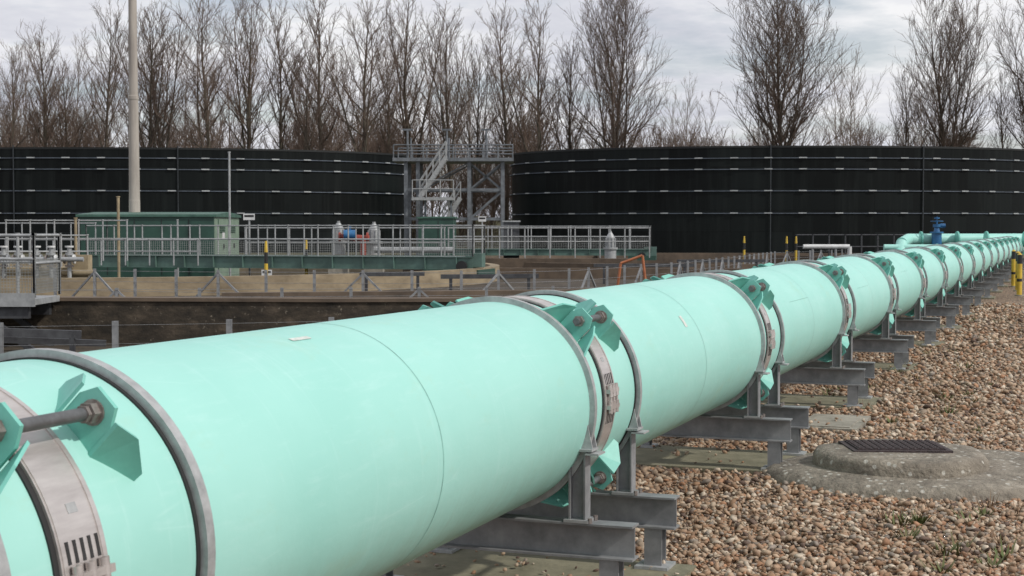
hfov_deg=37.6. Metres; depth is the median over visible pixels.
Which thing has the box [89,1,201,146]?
bare poplar tree
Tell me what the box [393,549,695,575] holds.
concrete footing
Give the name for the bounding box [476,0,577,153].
bare poplar tree
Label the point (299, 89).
bare birch tree
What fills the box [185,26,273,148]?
bare birch tree
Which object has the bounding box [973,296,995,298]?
concrete footing
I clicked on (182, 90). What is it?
bare birch tree
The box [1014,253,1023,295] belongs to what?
yellow bollard
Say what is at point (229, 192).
steel post
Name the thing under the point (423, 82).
bare birch tree
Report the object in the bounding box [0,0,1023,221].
sky
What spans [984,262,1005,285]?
pipe support stand
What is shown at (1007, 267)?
pipe support stand
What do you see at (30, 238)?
walkway handrail
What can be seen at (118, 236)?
wooden post
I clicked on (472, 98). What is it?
bare birch tree
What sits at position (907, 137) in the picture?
bare poplar tree
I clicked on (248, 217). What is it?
notice sign
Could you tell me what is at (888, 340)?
pipe support stand
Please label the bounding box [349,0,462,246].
bare poplar tree
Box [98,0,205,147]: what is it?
bare poplar tree
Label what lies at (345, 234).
pump manifold
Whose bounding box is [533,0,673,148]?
bare poplar tree
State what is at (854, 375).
pipe support stand
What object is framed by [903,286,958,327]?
pipe support stand
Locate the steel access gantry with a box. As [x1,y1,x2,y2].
[393,129,513,255]
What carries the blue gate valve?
attached to the branch pipe at (912, 240)
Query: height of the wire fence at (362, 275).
0.720 m
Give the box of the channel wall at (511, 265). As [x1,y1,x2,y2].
[403,253,863,278]
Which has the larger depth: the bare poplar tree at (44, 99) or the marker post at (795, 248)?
the bare poplar tree at (44, 99)
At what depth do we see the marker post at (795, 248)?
63.94 m
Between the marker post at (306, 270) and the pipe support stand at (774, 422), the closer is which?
the pipe support stand at (774, 422)
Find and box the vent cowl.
[603,231,617,257]
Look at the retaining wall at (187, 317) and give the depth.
20.81 m
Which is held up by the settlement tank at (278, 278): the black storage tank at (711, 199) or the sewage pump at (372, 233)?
the sewage pump at (372, 233)
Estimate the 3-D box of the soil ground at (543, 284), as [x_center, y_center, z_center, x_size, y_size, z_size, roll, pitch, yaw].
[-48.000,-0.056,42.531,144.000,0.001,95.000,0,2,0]
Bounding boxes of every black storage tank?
[0,145,406,252]
[510,144,1023,252]
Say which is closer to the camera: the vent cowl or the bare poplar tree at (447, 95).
the vent cowl
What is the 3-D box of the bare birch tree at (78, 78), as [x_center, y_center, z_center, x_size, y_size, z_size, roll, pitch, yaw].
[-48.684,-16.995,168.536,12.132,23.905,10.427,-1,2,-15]
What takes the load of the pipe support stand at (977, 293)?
on the concrete footing
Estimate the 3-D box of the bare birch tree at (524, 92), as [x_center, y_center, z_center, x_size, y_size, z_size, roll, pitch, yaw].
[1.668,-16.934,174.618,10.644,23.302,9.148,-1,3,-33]
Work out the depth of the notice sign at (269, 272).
43.47 m
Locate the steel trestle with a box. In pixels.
[359,259,765,290]
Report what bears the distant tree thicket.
on the grass field
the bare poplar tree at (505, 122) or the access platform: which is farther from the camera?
the bare poplar tree at (505, 122)
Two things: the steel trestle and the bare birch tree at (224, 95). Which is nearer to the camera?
the steel trestle
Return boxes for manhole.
[763,439,1023,503]
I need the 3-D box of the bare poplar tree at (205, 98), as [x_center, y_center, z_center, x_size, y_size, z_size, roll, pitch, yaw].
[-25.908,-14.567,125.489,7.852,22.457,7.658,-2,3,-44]
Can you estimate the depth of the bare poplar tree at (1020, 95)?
126.62 m
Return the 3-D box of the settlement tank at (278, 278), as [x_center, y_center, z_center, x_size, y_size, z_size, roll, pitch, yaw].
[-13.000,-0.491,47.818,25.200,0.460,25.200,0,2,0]
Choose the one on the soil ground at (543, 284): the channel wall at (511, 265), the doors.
the channel wall at (511, 265)
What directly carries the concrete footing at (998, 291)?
on the ground at (1007, 294)
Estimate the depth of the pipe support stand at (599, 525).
6.59 m
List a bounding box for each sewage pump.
[328,221,348,273]
[364,222,383,271]
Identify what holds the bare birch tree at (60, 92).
on the grass field
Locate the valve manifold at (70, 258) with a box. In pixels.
[0,246,92,277]
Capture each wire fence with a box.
[0,317,333,353]
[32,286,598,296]
[53,249,842,296]
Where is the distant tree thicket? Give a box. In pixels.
[0,92,995,247]
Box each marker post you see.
[264,241,267,269]
[305,240,307,274]
[743,236,744,263]
[785,236,787,261]
[795,236,796,260]
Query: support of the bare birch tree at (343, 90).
on the grass field
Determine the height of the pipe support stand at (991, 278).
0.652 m
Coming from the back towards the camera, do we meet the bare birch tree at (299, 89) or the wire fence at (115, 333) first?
the bare birch tree at (299, 89)
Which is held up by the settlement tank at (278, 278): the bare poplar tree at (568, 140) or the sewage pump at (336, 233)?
the sewage pump at (336, 233)
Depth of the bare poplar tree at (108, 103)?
124.06 m
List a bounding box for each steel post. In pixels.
[176,219,178,276]
[228,152,230,275]
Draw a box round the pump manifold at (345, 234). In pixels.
[338,226,452,254]
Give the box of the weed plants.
[818,316,1023,573]
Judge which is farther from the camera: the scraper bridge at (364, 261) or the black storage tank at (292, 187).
the black storage tank at (292, 187)
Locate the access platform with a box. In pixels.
[0,233,105,351]
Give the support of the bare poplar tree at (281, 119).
on the grass field
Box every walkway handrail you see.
[0,219,127,266]
[4,227,650,264]
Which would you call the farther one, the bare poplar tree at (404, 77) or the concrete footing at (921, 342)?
the bare poplar tree at (404, 77)
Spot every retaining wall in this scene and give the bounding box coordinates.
[0,296,475,345]
[222,288,590,297]
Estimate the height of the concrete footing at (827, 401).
0.050 m
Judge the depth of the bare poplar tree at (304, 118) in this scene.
126.70 m
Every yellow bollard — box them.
[1009,250,1015,286]
[1013,251,1019,290]
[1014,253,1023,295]
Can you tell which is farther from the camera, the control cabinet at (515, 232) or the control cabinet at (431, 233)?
the control cabinet at (515, 232)
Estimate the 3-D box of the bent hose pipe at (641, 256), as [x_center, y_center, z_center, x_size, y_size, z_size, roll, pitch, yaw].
[3.025,-0.361,38.015,0.820,0.986,0.070,0,2,0]
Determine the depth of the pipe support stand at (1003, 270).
45.48 m
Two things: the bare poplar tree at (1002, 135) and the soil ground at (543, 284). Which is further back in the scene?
the bare poplar tree at (1002, 135)
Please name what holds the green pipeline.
on the pipe support stand at (599, 525)
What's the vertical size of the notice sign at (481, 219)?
2.100 m
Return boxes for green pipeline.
[0,236,1023,575]
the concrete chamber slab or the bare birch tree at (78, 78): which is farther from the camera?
the bare birch tree at (78, 78)
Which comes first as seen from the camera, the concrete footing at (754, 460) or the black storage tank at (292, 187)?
the concrete footing at (754, 460)
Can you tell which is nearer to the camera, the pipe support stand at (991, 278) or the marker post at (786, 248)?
the pipe support stand at (991, 278)
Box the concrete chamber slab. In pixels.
[801,414,870,432]
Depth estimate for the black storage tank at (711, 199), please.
98.86 m
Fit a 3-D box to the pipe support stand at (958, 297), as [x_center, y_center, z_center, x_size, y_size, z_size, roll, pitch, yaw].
[7.973,0.168,28.250,1.302,0.652,0.880,1,2,20]
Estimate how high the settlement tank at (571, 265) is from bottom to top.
0.400 m
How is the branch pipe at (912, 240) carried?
on the soil ground at (543, 284)
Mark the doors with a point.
(223, 233)
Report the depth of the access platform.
19.80 m
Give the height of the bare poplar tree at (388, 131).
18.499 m
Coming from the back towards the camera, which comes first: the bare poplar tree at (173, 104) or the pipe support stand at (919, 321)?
the bare poplar tree at (173, 104)
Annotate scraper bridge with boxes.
[85,224,494,273]
[454,226,656,259]
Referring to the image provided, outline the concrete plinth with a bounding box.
[1,255,91,277]
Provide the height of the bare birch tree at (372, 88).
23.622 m
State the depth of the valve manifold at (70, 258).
38.30 m
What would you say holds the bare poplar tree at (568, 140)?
on the grass field
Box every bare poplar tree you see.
[0,39,47,146]
[4,17,80,146]
[31,58,111,146]
[75,0,128,146]
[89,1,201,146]
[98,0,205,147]
[152,0,247,147]
[198,0,295,148]
[238,0,308,149]
[252,0,372,151]
[271,36,334,149]
[289,0,408,151]
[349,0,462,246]
[369,31,415,153]
[405,0,481,216]
[437,40,517,224]
[475,0,533,220]
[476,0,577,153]
[524,35,595,149]
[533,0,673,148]
[711,0,858,145]
[883,60,924,145]
[890,0,1012,146]
[979,0,1023,148]
[986,60,1018,147]
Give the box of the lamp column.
[128,0,139,211]
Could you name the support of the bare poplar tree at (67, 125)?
on the grass field
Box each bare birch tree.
[0,40,71,145]
[25,27,128,146]
[84,28,176,146]
[123,31,227,145]
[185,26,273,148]
[265,36,332,147]
[313,35,379,150]
[332,44,423,142]
[390,45,484,216]
[421,38,530,175]
[479,43,572,150]
[655,73,722,145]
[813,49,892,145]
[892,69,972,145]
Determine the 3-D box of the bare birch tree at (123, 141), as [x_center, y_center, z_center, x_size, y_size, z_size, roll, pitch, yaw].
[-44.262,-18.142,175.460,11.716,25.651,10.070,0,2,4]
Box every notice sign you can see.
[243,214,254,275]
[261,270,271,274]
[478,216,485,252]
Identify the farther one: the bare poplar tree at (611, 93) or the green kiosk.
the bare poplar tree at (611, 93)
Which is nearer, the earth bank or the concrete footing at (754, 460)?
the concrete footing at (754, 460)
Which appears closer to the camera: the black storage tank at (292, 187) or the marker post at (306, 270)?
the marker post at (306, 270)
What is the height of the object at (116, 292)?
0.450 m
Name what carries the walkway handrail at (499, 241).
on the settlement tank at (278, 278)
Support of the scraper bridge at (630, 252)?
on the settlement tank at (571, 265)
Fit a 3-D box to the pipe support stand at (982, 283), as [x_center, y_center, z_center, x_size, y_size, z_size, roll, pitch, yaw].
[10.617,-0.113,35.348,1.302,0.652,0.880,1,2,20]
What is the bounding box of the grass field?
[9,246,1023,257]
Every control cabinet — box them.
[421,217,455,270]
[502,221,519,257]
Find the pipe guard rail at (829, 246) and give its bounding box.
[795,234,904,259]
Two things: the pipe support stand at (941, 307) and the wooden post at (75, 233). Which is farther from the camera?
the wooden post at (75, 233)
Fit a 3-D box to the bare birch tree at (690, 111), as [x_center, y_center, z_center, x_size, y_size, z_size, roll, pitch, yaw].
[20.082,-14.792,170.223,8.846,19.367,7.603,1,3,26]
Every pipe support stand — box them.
[382,430,679,575]
[639,363,809,469]
[780,330,874,406]
[852,309,914,369]
[896,296,940,345]
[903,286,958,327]
[925,279,972,314]
[946,274,983,305]
[962,269,992,297]
[974,265,999,290]
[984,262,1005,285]
[992,260,1010,281]
[999,258,1010,277]
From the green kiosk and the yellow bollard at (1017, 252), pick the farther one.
the green kiosk
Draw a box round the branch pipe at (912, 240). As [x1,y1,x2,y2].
[883,231,1023,254]
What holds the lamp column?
on the soil ground at (543, 284)
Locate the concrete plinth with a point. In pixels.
(86, 264)
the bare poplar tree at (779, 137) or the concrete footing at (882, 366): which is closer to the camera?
the concrete footing at (882, 366)
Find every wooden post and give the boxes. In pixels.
[74,218,77,254]
[116,196,119,276]
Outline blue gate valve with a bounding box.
[930,217,945,243]
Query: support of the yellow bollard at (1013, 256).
on the ground at (1007, 294)
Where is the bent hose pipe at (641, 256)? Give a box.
[616,254,645,284]
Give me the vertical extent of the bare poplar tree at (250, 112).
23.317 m
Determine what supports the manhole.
on the ground at (1007, 294)
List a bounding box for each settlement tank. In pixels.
[0,262,498,296]
[485,255,833,267]
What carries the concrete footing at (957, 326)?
on the ground at (1007, 294)
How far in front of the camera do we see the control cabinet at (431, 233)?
53.96 m
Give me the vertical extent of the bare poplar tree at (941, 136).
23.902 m
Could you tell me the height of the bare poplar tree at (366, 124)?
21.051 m
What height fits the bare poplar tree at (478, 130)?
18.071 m
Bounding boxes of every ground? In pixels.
[4,279,651,352]
[598,270,1023,575]
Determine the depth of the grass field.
97.81 m
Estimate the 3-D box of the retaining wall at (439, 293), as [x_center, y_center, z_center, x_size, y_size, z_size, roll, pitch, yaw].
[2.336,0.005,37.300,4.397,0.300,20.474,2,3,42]
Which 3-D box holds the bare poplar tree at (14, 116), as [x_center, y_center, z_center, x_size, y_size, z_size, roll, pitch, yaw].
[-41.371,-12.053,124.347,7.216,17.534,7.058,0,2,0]
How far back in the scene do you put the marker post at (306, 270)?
45.95 m
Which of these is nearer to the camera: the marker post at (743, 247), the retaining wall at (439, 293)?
the retaining wall at (439, 293)
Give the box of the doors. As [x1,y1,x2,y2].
[80,219,235,274]
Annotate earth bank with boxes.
[412,216,511,246]
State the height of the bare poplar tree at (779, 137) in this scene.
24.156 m
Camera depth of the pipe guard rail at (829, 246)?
65.94 m
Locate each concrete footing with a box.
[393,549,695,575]
[636,445,810,473]
[760,393,882,411]
[875,362,917,371]
[914,340,945,347]
[936,325,961,328]
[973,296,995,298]
[990,290,1002,292]
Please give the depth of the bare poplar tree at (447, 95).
123.61 m
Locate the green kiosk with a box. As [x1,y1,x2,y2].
[76,212,240,276]
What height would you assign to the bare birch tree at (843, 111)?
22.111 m
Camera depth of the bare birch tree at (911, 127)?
173.80 m
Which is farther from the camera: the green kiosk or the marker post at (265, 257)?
the green kiosk
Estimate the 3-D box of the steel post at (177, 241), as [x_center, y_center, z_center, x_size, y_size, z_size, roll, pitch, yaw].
[-10.900,-1.273,48.988,0.200,1.930,0.200,0,2,0]
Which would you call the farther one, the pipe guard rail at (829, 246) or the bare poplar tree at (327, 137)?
the bare poplar tree at (327, 137)
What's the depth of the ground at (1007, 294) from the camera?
13.18 m

